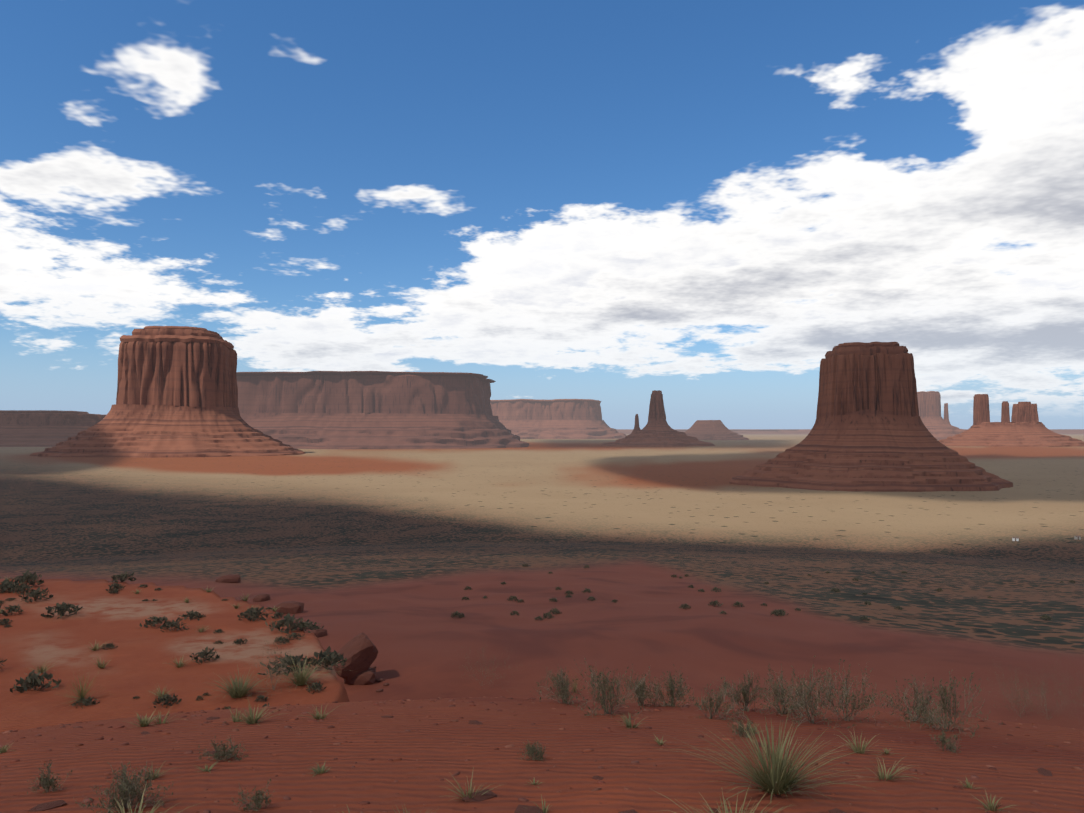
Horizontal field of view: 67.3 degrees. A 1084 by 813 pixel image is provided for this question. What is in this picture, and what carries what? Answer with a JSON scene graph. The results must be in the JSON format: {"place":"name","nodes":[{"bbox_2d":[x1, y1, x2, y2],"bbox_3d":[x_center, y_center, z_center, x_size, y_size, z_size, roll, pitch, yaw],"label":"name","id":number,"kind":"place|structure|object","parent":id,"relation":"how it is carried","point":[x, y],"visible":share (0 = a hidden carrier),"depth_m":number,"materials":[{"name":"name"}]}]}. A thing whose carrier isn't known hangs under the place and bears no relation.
{"place":"outdoors","nodes":[
{"label":"outdoors","id":0,"kind":"place"},
{"bbox_2d":[0,410,105,446],"bbox_3d":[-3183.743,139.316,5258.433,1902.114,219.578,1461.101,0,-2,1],"label":"mesa","id":1,"kind":"structure","parent":0,"point":[35,428],"depth_m":4917.52,"materials":[{"name":"stone"}]},
{"bbox_2d":[0,434,1083,812],"bbox_3d":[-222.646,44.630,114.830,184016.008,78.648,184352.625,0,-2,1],"label":"ground","id":2,"kind":"structure","parent":0,"point":[392,554],"depth_m":92.77,"materials":[{"name":"sand"}]},
{"bbox_2d":[0,618,12,623],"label":"ledge bush","id":3,"kind":"object","parent":2,"relation":"on","point":[4,620],"visible":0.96,"depth_m":39.25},
{"bbox_2d":[0,743,13,752],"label":"tuft","id":4,"kind":"object","parent":2,"relation":"on","point":[3,749],"visible":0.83,"depth_m":6.23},
{"bbox_2d":[1,582,18,592],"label":"ledge bush","id":5,"kind":"object","parent":2,"relation":"on","point":[10,587],"visible":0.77,"depth_m":48.35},
{"bbox_2d":[0,579,21,592],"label":"ledge bush","id":6,"kind":"object","parent":2,"relation":"on","point":[5,582],"visible":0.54,"depth_m":48.80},
{"bbox_2d":[0,604,23,615],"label":"ledge bush","id":7,"kind":"object","parent":2,"relation":"on","point":[13,608],"visible":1,"depth_m":41.65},
{"bbox_2d":[11,583,32,594],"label":"ledge bush","id":8,"kind":"object","parent":2,"relation":"on","point":[24,587],"visible":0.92,"depth_m":47.83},
{"bbox_2d":[6,570,43,585],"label":"ledge bush","id":9,"kind":"object","parent":2,"relation":"on","point":[26,577],"visible":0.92,"depth_m":50.26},
{"bbox_2d":[18,587,52,602],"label":"ledge bush","id":10,"kind":"object","parent":2,"relation":"on","point":[37,592],"visible":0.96,"depth_m":45.33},
{"bbox_2d":[10,669,60,692],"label":"ledge bush","id":11,"kind":"object","parent":2,"relation":"on","point":[32,679],"visible":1,"depth_m":28.07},
{"bbox_2d":[29,659,61,672],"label":"tuft","id":12,"kind":"object","parent":2,"relation":"on","point":[41,669],"visible":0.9,"depth_m":30.66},
{"bbox_2d":[28,800,66,811],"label":"flake","id":13,"kind":"object","parent":2,"relation":"on","point":[49,805],"visible":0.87,"depth_m":4.36,"materials":[{"name":"stone"}]},
{"bbox_2d":[27,760,73,793],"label":"shrub","id":14,"kind":"object","parent":2,"relation":"on","point":[46,782],"visible":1,"depth_m":4.70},
{"bbox_2d":[41,602,83,618],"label":"ledge bush","id":15,"kind":"object","parent":2,"relation":"on","point":[62,608],"visible":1,"depth_m":40.90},
{"bbox_2d":[60,670,108,705],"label":"grass tuft","id":16,"kind":"object","parent":2,"relation":"on","point":[81,693],"visible":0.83,"depth_m":27.03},
{"bbox_2d":[71,697,99,708],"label":"ledge bush","id":17,"kind":"object","parent":2,"relation":"on","point":[86,702],"visible":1,"depth_m":26.50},
{"bbox_2d":[86,639,112,650],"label":"tuft","id":18,"kind":"object","parent":2,"relation":"on","point":[95,648],"visible":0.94,"depth_m":34.22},
{"bbox_2d":[91,656,110,667],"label":"tuft","id":19,"kind":"object","parent":2,"relation":"on","point":[103,665],"visible":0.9,"depth_m":31.40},
{"bbox_2d":[101,643,117,649],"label":"ledge bush","id":20,"kind":"object","parent":2,"relation":"on","point":[109,645],"visible":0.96,"depth_m":34.45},
{"bbox_2d":[106,583,125,590],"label":"ledge bush","id":21,"kind":"object","parent":2,"relation":"on","point":[116,586],"visible":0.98,"depth_m":49.13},
{"bbox_2d":[73,762,172,812],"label":"shrub","id":22,"kind":"object","parent":2,"relation":"on","point":[127,790],"visible":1,"depth_m":4.25,"materials":[{"name":"plant"}]},
{"bbox_2d":[110,571,135,582],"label":"ledge bush","id":23,"kind":"object","parent":2,"relation":"on","point":[121,577],"visible":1,"depth_m":52.47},
{"bbox_2d":[119,707,162,726],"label":"grass tuft","id":24,"kind":"object","parent":2,"relation":"on","point":[142,723],"visible":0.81,"depth_m":7.36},
{"bbox_2d":[106,782,196,812],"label":"grass tuft","id":25,"kind":"object","parent":2,"relation":"on","point":[139,810],"visible":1,"depth_m":3.92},
{"bbox_2d":[139,616,171,628],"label":"ledge bush","id":26,"kind":"object","parent":2,"relation":"on","point":[155,619],"visible":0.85,"depth_m":38.77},
{"bbox_2d":[141,760,172,779],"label":"tuft","id":27,"kind":"object","parent":2,"relation":"on","point":[154,775],"visible":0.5,"depth_m":4.91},
{"bbox_2d":[147,685,171,697],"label":"grass tuft","id":28,"kind":"object","parent":2,"relation":"on","point":[159,693],"visible":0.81,"depth_m":27.41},
{"bbox_2d":[144,706,185,723],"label":"tuft","id":29,"kind":"object","parent":2,"relation":"on","point":[159,719],"visible":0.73,"depth_m":7.46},
{"bbox_2d":[152,693,181,707],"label":"ledge bush","id":30,"kind":"object","parent":2,"relation":"on","point":[166,699],"visible":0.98,"depth_m":26.55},
{"bbox_2d":[30,326,304,457],"bbox_3d":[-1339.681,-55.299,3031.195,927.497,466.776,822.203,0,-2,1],"label":"butte","id":31,"kind":"object","parent":2,"relation":"on","point":[177,392],"visible":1,"depth_m":2853.10,"materials":[{"name":"stone"}]},
{"bbox_2d":[160,618,187,631],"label":"ledge bush","id":32,"kind":"object","parent":2,"relation":"on","point":[172,624],"visible":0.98,"depth_m":37.92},
{"bbox_2d":[167,657,193,667],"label":"tuft","id":33,"kind":"object","parent":2,"relation":"on","point":[180,664],"visible":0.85,"depth_m":31.52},
{"bbox_2d":[179,610,205,620],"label":"ledge bush","id":34,"kind":"object","parent":2,"relation":"on","point":[191,614],"visible":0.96,"depth_m":40.51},
{"bbox_2d":[189,646,219,663],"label":"ledge bush","id":35,"kind":"object","parent":2,"relation":"on","point":[202,654],"visible":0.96,"depth_m":32.15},
{"bbox_2d":[193,762,217,772],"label":"grass tuft","id":36,"kind":"object","parent":2,"relation":"on","point":[205,769],"visible":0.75,"depth_m":5.03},
{"bbox_2d":[196,735,248,762],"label":"shrub","id":37,"kind":"object","parent":2,"relation":"on","point":[224,752],"visible":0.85,"depth_m":5.30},
{"bbox_2d":[215,574,240,582],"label":"rim rock","id":38,"kind":"object","parent":2,"relation":"on","point":[232,578],"visible":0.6,"depth_m":185.92,"materials":[{"name":"stone"}]},
{"bbox_2d":[192,665,276,704],"bbox_3d":[-10.322,9.425,27.662,3.034,0.841,3.563,1,-2,-18],"label":"grass tuft","id":39,"kind":"object","parent":2,"relation":"on","point":[235,691],"visible":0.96,"depth_m":27.73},
{"bbox_2d":[233,638,246,644],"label":"ledge bush","id":40,"kind":"object","parent":2,"relation":"on","point":[238,641],"visible":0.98,"depth_m":35.15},
{"bbox_2d":[228,707,261,721],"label":"tuft","id":41,"kind":"object","parent":2,"relation":"on","point":[235,717],"visible":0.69,"depth_m":7.20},
{"bbox_2d":[232,779,274,810],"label":"shrub","id":42,"kind":"object","parent":2,"relation":"on","point":[256,800],"visible":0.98,"depth_m":4.19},
{"bbox_2d":[237,606,272,621],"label":"ledge bush","id":43,"kind":"object","parent":2,"relation":"on","point":[251,613],"visible":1,"depth_m":40.33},
{"bbox_2d":[226,700,286,725],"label":"grass tuft","id":44,"kind":"object","parent":2,"relation":"on","point":[251,719],"visible":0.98,"depth_m":7.02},
{"bbox_2d":[253,695,268,701],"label":"ledge bush","id":45,"kind":"object","parent":2,"relation":"on","point":[260,697],"visible":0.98,"depth_m":27.05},
{"bbox_2d":[253,594,269,601],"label":"rim rock","id":46,"kind":"object","parent":2,"relation":"on","point":[261,597],"visible":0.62,"depth_m":137.57,"materials":[{"name":"stone"}]},
{"bbox_2d":[242,629,299,696],"bbox_3d":[-9.544,8.907,28.198,2.434,2.286,2.530,1,-2,-17],"label":"shrub","id":47,"kind":"object","parent":2,"relation":"on","point":[275,668],"visible":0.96,"depth_m":28.55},
{"bbox_2d":[272,611,283,618],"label":"ledge bush","id":48,"kind":"object","parent":2,"relation":"on","point":[277,614],"visible":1,"depth_m":40.88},
{"bbox_2d":[275,636,289,644],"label":"ledge bush","id":49,"kind":"object","parent":2,"relation":"on","point":[277,639],"visible":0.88,"depth_m":35.34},
{"bbox_2d":[265,613,303,633],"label":"ledge bush","id":50,"kind":"object","parent":2,"relation":"on","point":[288,620],"visible":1,"depth_m":37.68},
{"bbox_2d":[257,652,315,675],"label":"ledge bush","id":51,"kind":"object","parent":2,"relation":"on","point":[296,660],"visible":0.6,"depth_m":30.54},
{"bbox_2d":[275,601,303,613],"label":"rim rock","id":52,"kind":"object","parent":2,"relation":"on","point":[291,607],"visible":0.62,"depth_m":113.82,"materials":[{"name":"stone"}]},
{"bbox_2d":[285,633,304,639],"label":"ledge bush","id":53,"kind":"object","parent":2,"relation":"on","point":[294,635],"visible":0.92,"depth_m":36.24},
{"bbox_2d":[261,654,350,689],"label":"grass tuft","id":54,"kind":"object","parent":2,"relation":"on","point":[301,679],"visible":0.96,"depth_m":28.95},
{"bbox_2d":[288,619,323,632],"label":"ledge bush","id":55,"kind":"object","parent":2,"relation":"on","point":[308,624],"visible":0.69,"depth_m":38.31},
{"bbox_2d":[306,681,326,693],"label":"ledge bush","id":56,"kind":"object","parent":2,"relation":"on","point":[317,685],"visible":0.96,"depth_m":28.11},
{"bbox_2d":[310,628,326,637],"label":"rim rock","id":57,"kind":"object","parent":2,"relation":"on","point":[322,632],"visible":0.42,"depth_m":84.83,"materials":[{"name":"stone"}]},
{"bbox_2d":[308,761,332,776],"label":"grass tuft","id":58,"kind":"object","parent":2,"relation":"on","point":[319,770],"visible":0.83,"depth_m":4.89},
{"bbox_2d":[298,703,345,718],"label":"tuft","id":59,"kind":"object","parent":2,"relation":"on","point":[321,717],"visible":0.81,"depth_m":7.14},
{"bbox_2d":[302,646,346,669],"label":"ledge bush","id":60,"kind":"object","parent":2,"relation":"on","point":[325,659],"visible":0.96,"depth_m":30.93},
{"bbox_2d":[344,667,375,684],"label":"rock","id":61,"kind":"object","parent":2,"relation":"on","point":[367,677],"visible":0.65,"depth_m":67.02,"materials":[{"name":"stone"}]},
{"bbox_2d":[334,632,377,680],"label":"boulder","id":62,"kind":"object","parent":61,"relation":"on","point":[360,651],"visible":0.88,"depth_m":67.26,"materials":[{"name":"stone"}]},
{"bbox_2d":[236,371,528,448],"bbox_3d":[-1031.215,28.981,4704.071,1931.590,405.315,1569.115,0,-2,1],"label":"long mesa","id":63,"kind":"structure","parent":2,"relation":"on","point":[365,410],"depth_m":4257.65,"materials":[{"name":"stone"}]},
{"bbox_2d":[449,611,464,618],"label":"plain bush","id":64,"kind":"object","parent":2,"relation":"on","point":[460,615],"visible":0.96,"depth_m":103.22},
{"bbox_2d":[439,767,500,800],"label":"tuft","id":65,"kind":"object","parent":2,"relation":"on","point":[468,792],"visible":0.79,"depth_m":4.36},
{"bbox_2d":[468,720,482,724],"bbox_3d":[-0.542,2.580,6.634,0.126,0.028,0.081,4,7,36],"label":"rock","id":66,"kind":"object","parent":2,"relation":"on","point":[476,722],"visible":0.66,"depth_m":6.63,"materials":[{"name":"stone"}]},
{"bbox_2d":[461,789,496,801],"bbox_3d":[-0.339,2.087,4.349,0.190,0.032,0.102,7,1,-41],"label":"flake","id":67,"kind":"object","parent":2,"relation":"on","point":[478,797],"visible":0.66,"depth_m":4.34,"materials":[{"name":"stone"}]},
{"bbox_2d":[514,804,542,812],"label":"flake","id":68,"kind":"object","parent":2,"relation":"on","point":[526,809],"visible":0.94,"depth_m":4.06,"materials":[{"name":"stone"}]},
{"bbox_2d":[517,741,546,760],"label":"shrub","id":69,"kind":"object","parent":2,"relation":"on","point":[532,751],"visible":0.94,"depth_m":5.21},
{"bbox_2d":[531,796,551,812],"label":"tuft","id":70,"kind":"object","parent":2,"relation":"on","point":[544,810],"visible":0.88,"depth_m":4.09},
{"bbox_2d":[0,696,1083,812],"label":"pebbles","id":71,"kind":"object","parent":2,"relation":"on","point":[586,750],"visible":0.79,"depth_m":6.24,"materials":[{"name":"stone"}]},
{"bbox_2d":[543,612,553,618],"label":"plain bush","id":72,"kind":"object","parent":2,"relation":"on","point":[548,615],"visible":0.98,"depth_m":104.37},
{"bbox_2d":[548,608,561,614],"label":"plain bush","id":73,"kind":"object","parent":2,"relation":"on","point":[554,611],"visible":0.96,"depth_m":108.96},
{"bbox_2d":[529,666,583,705],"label":"shrub","id":74,"kind":"object","parent":2,"relation":"on","point":[563,688],"visible":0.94,"depth_m":8.42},
{"bbox_2d":[490,399,626,438],"bbox_3d":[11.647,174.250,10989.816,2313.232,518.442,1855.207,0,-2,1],"label":"mesa","id":75,"kind":"structure","parent":2,"relation":"on","point":[553,419],"depth_m":10492.12,"materials":[{"name":"stone"}]},
{"bbox_2d":[559,658,655,717],"bbox_3d":[0.589,2.590,7.419,0.810,0.467,0.866,-2,-2,40],"label":"shrub","id":76,"kind":"object","parent":2,"relation":"on","point":[603,698],"visible":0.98,"depth_m":7.38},
{"bbox_2d":[618,809,637,812],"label":"rock","id":77,"kind":"object","parent":2,"relation":"on","point":[630,811],"visible":1,"depth_m":3.98,"materials":[{"name":"stone"}]},
{"bbox_2d":[615,712,646,728],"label":"tuft","id":78,"kind":"object","parent":2,"relation":"on","point":[628,724],"visible":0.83,"depth_m":6.56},
{"bbox_2d":[625,414,639,438],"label":"spire","id":79,"kind":"structure","parent":2,"relation":"on","point":[636,428],"depth_m":5023.15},
{"bbox_2d":[618,673,662,705],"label":"shrub","id":80,"kind":"object","parent":2,"relation":"on","point":[641,699],"visible":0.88,"depth_m":8.39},
{"bbox_2d":[602,390,714,446],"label":"spire","id":81,"kind":"structure","parent":2,"relation":"on","point":[657,430],"depth_m":4876.82,"materials":[{"name":"stone"}]},
{"bbox_2d":[633,667,693,706],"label":"shrub","id":82,"kind":"object","parent":2,"relation":"on","point":[670,680],"visible":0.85,"depth_m":8.46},
{"bbox_2d":[681,676,748,721],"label":"shrub","id":83,"kind":"object","parent":2,"relation":"on","point":[710,702],"visible":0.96,"depth_m":7.23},
{"bbox_2d":[708,599,722,606],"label":"plain bush","id":84,"kind":"object","parent":2,"relation":"on","point":[714,603],"visible":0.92,"depth_m":121.35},
{"bbox_2d":[684,420,748,439],"bbox_3d":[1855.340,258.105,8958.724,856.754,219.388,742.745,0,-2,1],"label":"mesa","id":85,"kind":"structure","parent":2,"relation":"on","point":[708,429],"depth_m":8781.00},
{"bbox_2d":[649,782,793,812],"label":"grass tuft","id":86,"kind":"object","parent":2,"relation":"on","point":[726,809],"visible":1,"depth_m":3.73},
{"bbox_2d":[727,719,757,737],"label":"shrub","id":87,"kind":"object","parent":2,"relation":"on","point":[740,731],"visible":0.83,"depth_m":6.19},
{"bbox_2d":[709,669,780,712],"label":"shrub","id":88,"kind":"object","parent":2,"relation":"on","point":[746,693],"visible":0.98,"depth_m":8.08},
{"bbox_2d":[657,703,879,811],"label":"grass tuft","id":89,"kind":"object","parent":2,"relation":"on","point":[777,779],"visible":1,"depth_m":4.53,"materials":[{"name":"plant"}]},
{"bbox_2d":[770,609,784,615],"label":"plain bush","id":90,"kind":"object","parent":2,"relation":"on","point":[776,612],"visible":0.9,"depth_m":109.98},
{"bbox_2d":[747,664,821,715],"bbox_3d":[2.399,2.770,7.944,0.809,0.494,0.807,0,-2,1],"label":"shrub","id":91,"kind":"object","parent":2,"relation":"on","point":[774,693],"visible":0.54,"depth_m":7.96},
{"bbox_2d":[767,656,859,729],"bbox_3d":[2.356,2.495,7.205,0.711,0.639,0.964,0,-2,1],"label":"shrub","id":92,"kind":"object","parent":2,"relation":"on","point":[803,694],"visible":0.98,"depth_m":7.17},
{"bbox_2d":[828,808,846,812],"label":"rock","id":93,"kind":"object","parent":2,"relation":"on","point":[835,810],"visible":0.86,"depth_m":4.09,"materials":[{"name":"stone"}]},
{"bbox_2d":[801,659,897,722],"bbox_3d":[2.763,2.638,7.508,0.820,0.599,0.725,1,-2,-27],"label":"shrub","id":94,"kind":"object","parent":2,"relation":"on","point":[852,707],"visible":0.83,"depth_m":7.51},
{"bbox_2d":[616,429,1083,433],"bbox_3d":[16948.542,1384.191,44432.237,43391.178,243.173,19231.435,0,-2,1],"label":"mesa","id":95,"kind":"structure","parent":2,"relation":"on","point":[807,431],"depth_m":39121.41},
{"bbox_2d":[837,731,880,755],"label":"tuft","id":96,"kind":"object","parent":2,"relation":"on","point":[860,750],"visible":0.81,"depth_m":5.62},
{"bbox_2d":[729,342,1012,491],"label":"butte","id":97,"kind":"object","parent":2,"relation":"on","point":[869,431],"visible":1,"depth_m":1213.53,"materials":[{"name":"stone"}]},
{"bbox_2d":[879,747,897,754],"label":"grass tuft","id":98,"kind":"object","parent":2,"relation":"on","point":[886,751],"visible":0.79,"depth_m":5.59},
{"bbox_2d":[865,756,926,781],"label":"tuft","id":99,"kind":"object","parent":2,"relation":"on","point":[882,775],"visible":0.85,"depth_m":4.78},
{"bbox_2d":[880,673,963,724],"bbox_3d":[3.580,2.783,7.766,0.742,0.530,0.730,0,-2,1],"label":"shrub","id":100,"kind":"object","parent":2,"relation":"on","point":[928,702],"visible":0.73,"depth_m":7.69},
{"bbox_2d":[917,391,965,439],"bbox_3d":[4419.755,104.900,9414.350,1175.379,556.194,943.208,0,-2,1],"label":"butte","id":101,"kind":"object","parent":2,"relation":"on","point":[937,426],"visible":0.48,"depth_m":9266.71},
{"bbox_2d":[887,672,1002,737],"bbox_3d":[3.424,2.557,6.926,0.844,0.622,0.911,0,-2,1],"label":"shrub","id":102,"kind":"object","parent":2,"relation":"on","point":[925,713],"visible":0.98,"depth_m":6.93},
{"bbox_2d":[930,727,962,753],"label":"shrub","id":103,"kind":"object","parent":2,"relation":"on","point":[943,741],"visible":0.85,"depth_m":5.83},
{"bbox_2d":[944,403,950,424],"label":"rock spire","id":104,"kind":"structure","parent":2,"relation":"on","point":[946,416],"depth_m":9304.05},
{"bbox_2d":[956,776,978,788],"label":"grass tuft","id":105,"kind":"object","parent":2,"relation":"on","point":[968,785],"visible":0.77,"depth_m":4.67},
{"bbox_2d":[972,791,1019,811],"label":"tuft","id":106,"kind":"object","parent":2,"relation":"on","point":[992,806],"visible":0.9,"depth_m":4.23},
{"bbox_2d":[939,422,1083,446],"bbox_3d":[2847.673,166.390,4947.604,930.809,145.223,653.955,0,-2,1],"label":"talus slope","id":107,"kind":"structure","parent":2,"relation":"on","point":[1015,434],"depth_m":4796.34,"materials":[{"name":"stone"}]},
{"bbox_2d":[971,394,989,426],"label":"tower","id":108,"kind":"structure","parent":107,"relation":"on","point":[981,412],"depth_m":4924.13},
{"bbox_2d":[1001,401,1009,421],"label":"rock spire","id":109,"kind":"structure","parent":107,"relation":"on","point":[1005,415],"depth_m":4937.11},
{"bbox_2d":[1011,402,1038,421],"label":"tower","id":110,"kind":"structure","parent":107,"relation":"on","point":[1024,411],"depth_m":4909.11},
{"bbox_2d":[974,665,1073,720],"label":"shrub","id":111,"kind":"object","parent":2,"relation":"on","point":[1017,699],"visible":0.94,"depth_m":62.77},
{"bbox_2d":[998,662,1082,718],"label":"shrub","id":112,"kind":"object","parent":2,"relation":"on","point":[1041,687],"visible":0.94,"depth_m":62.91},
{"bbox_2d":[1037,768,1052,775],"bbox_3d":[3.200,2.331,5.181,0.080,0.022,0.157,3,-3,16],"label":"rock","id":113,"kind":"object","parent":2,"relation":"on","point":[1043,771],"visible":0.88,"depth_m":5.17,"materials":[{"name":"stone"}]},
{"bbox_2d":[1039,614,1052,620],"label":"plain bush","id":114,"kind":"object","parent":2,"relation":"on","point":[1046,617],"visible":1,"depth_m":123.76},
{"bbox_2d":[1037,646,1083,721],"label":"shrub","id":115,"kind":"object","parent":2,"relation":"on","point":[1064,687],"visible":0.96,"depth_m":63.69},
{"bbox_2d":[0,0,1083,428],"label":"sky","id":116,"kind":"structure","parent":0,"point":[614,203],"materials":[{"name":"blue"}]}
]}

